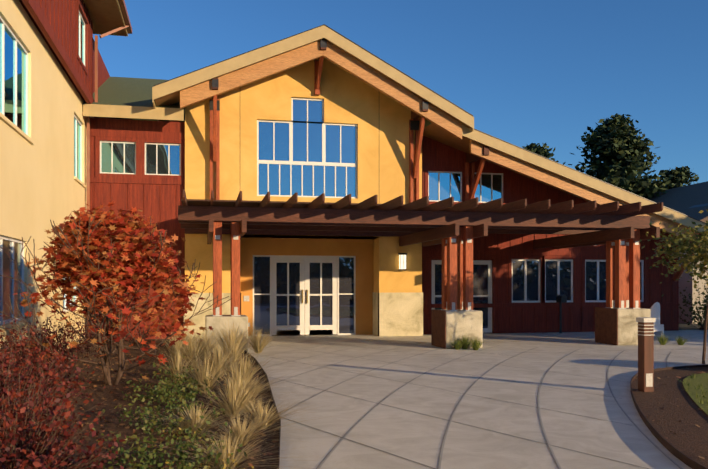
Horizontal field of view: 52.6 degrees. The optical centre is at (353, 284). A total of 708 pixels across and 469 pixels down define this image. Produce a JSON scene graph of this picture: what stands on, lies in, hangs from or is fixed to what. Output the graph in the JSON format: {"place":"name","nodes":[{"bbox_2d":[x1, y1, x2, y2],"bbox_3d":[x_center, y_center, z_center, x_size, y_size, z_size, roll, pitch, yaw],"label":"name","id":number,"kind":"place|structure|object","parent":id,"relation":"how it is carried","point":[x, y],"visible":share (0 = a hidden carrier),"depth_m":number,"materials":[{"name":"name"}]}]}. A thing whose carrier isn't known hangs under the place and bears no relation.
{"place":"outdoors","nodes":[
{"label":"outdoors","id":0,"kind":"place"},
{"bbox_2d":[78,329,707,468],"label":"concrete paving","id":1,"kind":"structure","parent":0,"point":[412,436],"depth_m":9.16,"materials":[{"name":"grey concrete"}]},
{"bbox_2d":[87,0,131,335],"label":"gutter downspout","id":2,"kind":"object","parent":1,"relation":"on","point":[123,8],"visible":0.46,"depth_m":18.98,"materials":[{"name":"paint"}]},
{"bbox_2d":[5,339,279,468],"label":"planting bed mulch","id":3,"kind":"object","parent":1,"relation":"on","point":[97,396],"visible":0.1,"depth_m":8.40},
{"bbox_2d":[0,311,125,468],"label":"barberry shrubs","id":4,"kind":"object","parent":3,"relation":"on","point":[45,459],"depth_m":5.26,"materials":[{"name":"red plant"}]},
{"bbox_2d":[40,301,164,365],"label":"wall shrubs","id":5,"kind":"object","parent":3,"relation":"on","point":[88,345],"depth_m":15.00,"materials":[{"name":"green plant"}]},
{"bbox_2d":[0,201,231,385],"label":"vine maple","id":6,"kind":"object","parent":3,"relation":"on","point":[125,227],"depth_m":10.06,"materials":[{"name":"red plant"}]},
{"bbox_2d":[92,356,246,468],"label":"ground cover leaves","id":7,"kind":"object","parent":3,"relation":"on","point":[173,394],"visible":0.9,"depth_m":6.49,"materials":[{"name":"green plant"}]},
{"bbox_2d":[153,408,254,468],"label":"leaves","id":8,"kind":"object","parent":3,"relation":"on","point":[229,454],"visible":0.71,"depth_m":5.52,"materials":[{"name":"plant"}]},
{"bbox_2d":[98,319,352,468],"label":"ornamental grass tufts","id":9,"kind":"object","parent":3,"relation":"on","point":[241,390],"visible":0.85,"depth_m":8.48,"materials":[{"name":"beige plant"}]},
{"bbox_2d":[41,352,707,468],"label":"leaf litter","id":10,"kind":"object","parent":3,"relation":"on","point":[134,430],"visible":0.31,"depth_m":8.42,"materials":[{"name":"brown plant"}]},
{"bbox_2d":[244,351,280,468],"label":"bed edging","id":11,"kind":"object","parent":1,"relation":"on","point":[274,406],"visible":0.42,"depth_m":8.48,"materials":[{"name":"metal"}]},
{"bbox_2d":[184,292,422,338],"bbox_3d":[-1.392,0.856,20.708,6.860,1.270,0.710,0,0,-12],"label":"stone wainscot","id":12,"kind":"object","parent":1,"relation":"on","point":[397,314],"visible":0.58,"depth_m":20.88,"materials":[{"name":"beige stone"}]},
{"bbox_2d":[205,308,649,351],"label":"pillar bases","id":13,"kind":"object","parent":1,"relation":"on","point":[459,323],"visible":0.56,"depth_m":16.83,"materials":[{"name":"beige stone"}]},
{"bbox_2d":[213,235,638,326],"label":"steel brackets","id":14,"kind":"object","parent":13,"relation":"on","point":[246,298],"visible":0.81,"depth_m":17.36,"materials":[{"name":"silver metal"}]},
{"bbox_2d":[210,56,699,314],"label":"wooden posts","id":15,"kind":"object","parent":13,"relation":"on","point":[622,272],"visible":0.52,"depth_m":17.92,"materials":[{"name":"brown wood"}]},
{"bbox_2d":[256,333,705,468],"bbox_3d":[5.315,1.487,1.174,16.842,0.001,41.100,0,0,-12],"label":"pavement joints","id":16,"kind":"object","parent":1,"relation":"on","point":[333,449],"visible":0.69,"depth_m":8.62,"materials":[{"name":"grey concrete"}]},
{"bbox_2d":[431,307,617,348],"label":"corten plates","id":17,"kind":"object","parent":1,"relation":"on","point":[606,325],"visible":1,"depth_m":17.75,"materials":[{"name":"brown metal"}]},
{"bbox_2d":[556,295,566,332],"bbox_3d":[6.396,0.896,22.067,0.180,1.190,0.320,0,0,-12],"label":"mailbox on post","id":18,"kind":"object","parent":1,"relation":"on","point":[560,299],"visible":1,"depth_m":22.10,"materials":[{"name":"black metal"}]},
{"bbox_2d":[450,332,707,403],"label":"green grass","id":19,"kind":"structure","parent":1,"relation":"on","point":[476,345],"depth_m":16.60,"materials":[{"name":"green plant"}]},
{"bbox_2d":[650,302,663,340],"bbox_3d":[7.882,0.971,19.166,0.670,1.040,0.563,0,0,-32],"label":"wicker chair","id":20,"kind":"object","parent":1,"relation":"on","point":[655,311],"visible":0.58,"depth_m":18.92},
{"bbox_2d":[631,367,707,467],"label":"island mulch","id":21,"kind":"object","parent":1,"relation":"on","point":[679,420],"visible":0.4,"depth_m":8.20,"materials":[{"name":"brown soil"}]},
{"bbox_2d":[636,317,655,386],"bbox_3d":[4.022,0.921,9.870,0.180,0.940,0.180,0,0,-12],"label":"metal bollard","id":22,"kind":"object","parent":21,"relation":"on","point":[649,379],"visible":0.88,"depth_m":9.79,"materials":[{"name":"metal"}]},
{"bbox_2d":[630,364,707,468],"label":"island corten edging","id":23,"kind":"object","parent":21,"relation":"on","point":[680,455],"visible":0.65,"depth_m":6.80,"materials":[{"name":"metal"}]},
{"bbox_2d":[640,209,707,363],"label":"island tree","id":24,"kind":"object","parent":21,"relation":"on","point":[702,249],"depth_m":13.48,"materials":[{"name":"green plant"}]},
{"bbox_2d":[683,373,707,414],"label":"island lawn","id":25,"kind":"structure","parent":21,"relation":"on","point":[699,380],"depth_m":10.00,"materials":[{"name":"green plant"}]},
{"bbox_2d":[679,276,707,329],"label":"bushes","id":26,"kind":"object","parent":1,"relation":"on","point":[697,311],"depth_m":23.74,"materials":[{"name":"green plant"}]},
{"bbox_2d":[93,0,707,185],"label":"sky","id":27,"kind":"structure","parent":0,"point":[526,72],"materials":[{"name":"blue"}]},
{"bbox_2d":[281,323,707,335],"bbox_3d":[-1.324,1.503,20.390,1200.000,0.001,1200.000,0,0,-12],"label":"terrain","id":28,"kind":"structure","parent":0,"point":[683,326],"depth_m":25.31,"materials":[{"name":"brown soil"}]},
{"bbox_2d":[0,0,93,352],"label":"stucco building","id":29,"kind":"structure","parent":28,"relation":"on","point":[41,185],"depth_m":13.70,"materials":[{"name":"beige paint"}]},
{"bbox_2d":[185,58,421,292],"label":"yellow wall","id":30,"kind":"structure","parent":28,"relation":"on","point":[379,119],"depth_m":20.39,"materials":[{"name":"yellow paint"}]},
{"bbox_2d":[240,238,372,335],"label":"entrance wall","id":31,"kind":"structure","parent":30,"relation":"attached to","point":[361,250],"depth_m":21.18,"materials":[{"name":"paint"}]},
{"bbox_2d":[19,0,678,339],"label":"red board batten walls","id":32,"kind":"structure","parent":28,"relation":"on","point":[157,198],"depth_m":21.64,"materials":[{"name":"red wood"}]},
{"bbox_2d":[0,11,643,335],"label":"window frames","id":33,"kind":"structure","parent":32,"relation":"in","point":[304,327],"depth_m":20.97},
{"bbox_2d":[3,240,74,319],"bbox_3d":[-5.683,-0.079,11.724,0.001,1.400,12.950,0,0,-12],"label":"window glass with blinds","id":34,"kind":"object","parent":33,"relation":"in","point":[7,271],"visible":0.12,"depth_m":12.00,"materials":[{"name":"glass"}]},
{"bbox_2d":[0,20,501,201],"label":"window glass","id":35,"kind":"object","parent":33,"relation":"in","point":[300,139],"visible":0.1,"depth_m":20.39,"materials":[{"name":"blue glass"}]},
{"bbox_2d":[254,257,640,334],"bbox_3d":[3.223,0.311,22.009,12.572,2.360,0.145,0,0,-11],"label":"door glass","id":36,"kind":"object","parent":33,"relation":"attached to","point":[346,285],"visible":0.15,"depth_m":21.41,"materials":[{"name":"clear glass"}]},
{"bbox_2d":[83,0,705,249],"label":"fascia boards","id":37,"kind":"object","parent":32,"relation":"on","point":[267,52],"visible":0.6,"depth_m":19.38,"materials":[{"name":"paint"}]},
{"bbox_2d":[82,77,692,246],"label":"roof shingles","id":38,"kind":"object","parent":37,"relation":"on","point":[124,91],"visible":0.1,"depth_m":21.11,"materials":[{"name":"grey"}]},
{"bbox_2d":[83,0,688,233],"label":"soffits","id":39,"kind":"object","parent":38,"relation":"on","point":[105,16],"visible":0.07,"depth_m":19.48,"materials":[{"name":"brown wood"}]},
{"bbox_2d":[153,24,707,269],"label":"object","id":40,"kind":"object","parent":37,"relation":"on","point":[414,124],"visible":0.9,"depth_m":19.88,"materials":[{"name":"beige wood"}]},
{"bbox_2d":[399,255,405,268],"bbox_3d":[1.418,-0.669,20.860,0.170,0.410,0.138,0,0,-12],"label":"wall light","id":41,"kind":"object","parent":40,"relation":"on","point":[402,261],"visible":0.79,"depth_m":20.80,"materials":[{"name":"beige glass"}]},
{"bbox_2d":[178,38,704,248],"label":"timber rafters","id":42,"kind":"object","parent":32,"relation":"on","point":[425,224],"visible":0.85,"depth_m":17.11,"materials":[{"name":"brown wood"}]},
{"bbox_2d":[181,199,404,209],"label":"entry canopy deck","id":43,"kind":"structure","parent":42,"relation":"on","point":[230,203],"depth_m":17.26,"materials":[{"name":"brown wood"}]},
{"bbox_2d":[180,40,698,241],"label":"glulam rake beams","id":44,"kind":"structure","parent":42,"relation":"attached to","point":[353,66],"depth_m":19.77,"materials":[{"name":"brown wood"}]},
{"bbox_2d":[583,129,656,194],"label":"leaves","id":45,"kind":"object","parent":28,"relation":"on","point":[618,161],"visible":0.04,"depth_m":37.43,"materials":[{"name":"plant"}]},
{"bbox_2d":[570,113,678,198],"bbox_3d":[13.056,-3.876,37.502,10.714,10.356,11.801,0,0,-12],"label":"tree","id":46,"kind":"object","parent":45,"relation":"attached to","point":[616,133],"visible":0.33,"depth_m":36.92,"materials":[{"name":"green plant"}]},
{"bbox_2d":[679,253,707,323],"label":"neighbour house walls","id":47,"kind":"structure","parent":28,"relation":"on","point":[684,283],"depth_m":27.68,"materials":[{"name":"paint"}]},
{"bbox_2d":[647,181,707,222],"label":"roof","id":48,"kind":"structure","parent":47,"relation":"on","point":[682,199],"depth_m":32.39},
{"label":"conifer trunk","id":49,"kind":"object","parent":28,"relation":"on","visible":0},
{"bbox_2d":[659,166,698,188],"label":"tree","id":50,"kind":"object","parent":49,"relation":"attached to","point":[682,176],"visible":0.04,"depth_m":44.83,"materials":[{"name":"green plant"}]},
{"bbox_3d":[9.745,-3.009,38.534,7.598,9.000,8.056,0,0,-12],"label":"conifer trunk","id":51,"kind":"object","parent":28,"relation":"on","visible":0},
{"bbox_2d":[522,143,571,164],"bbox_3d":[9.613,-3.179,38.720,9.876,8.935,9.752,0,0,-12],"label":"tree","id":52,"kind":"object","parent":51,"relation":"on","point":[537,148],"depth_m":38.03,"materials":[{"name":"green plant"}]},
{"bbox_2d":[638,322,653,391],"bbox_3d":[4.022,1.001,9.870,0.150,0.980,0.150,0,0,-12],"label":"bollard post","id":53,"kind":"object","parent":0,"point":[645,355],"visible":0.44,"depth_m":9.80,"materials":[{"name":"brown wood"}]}
]}

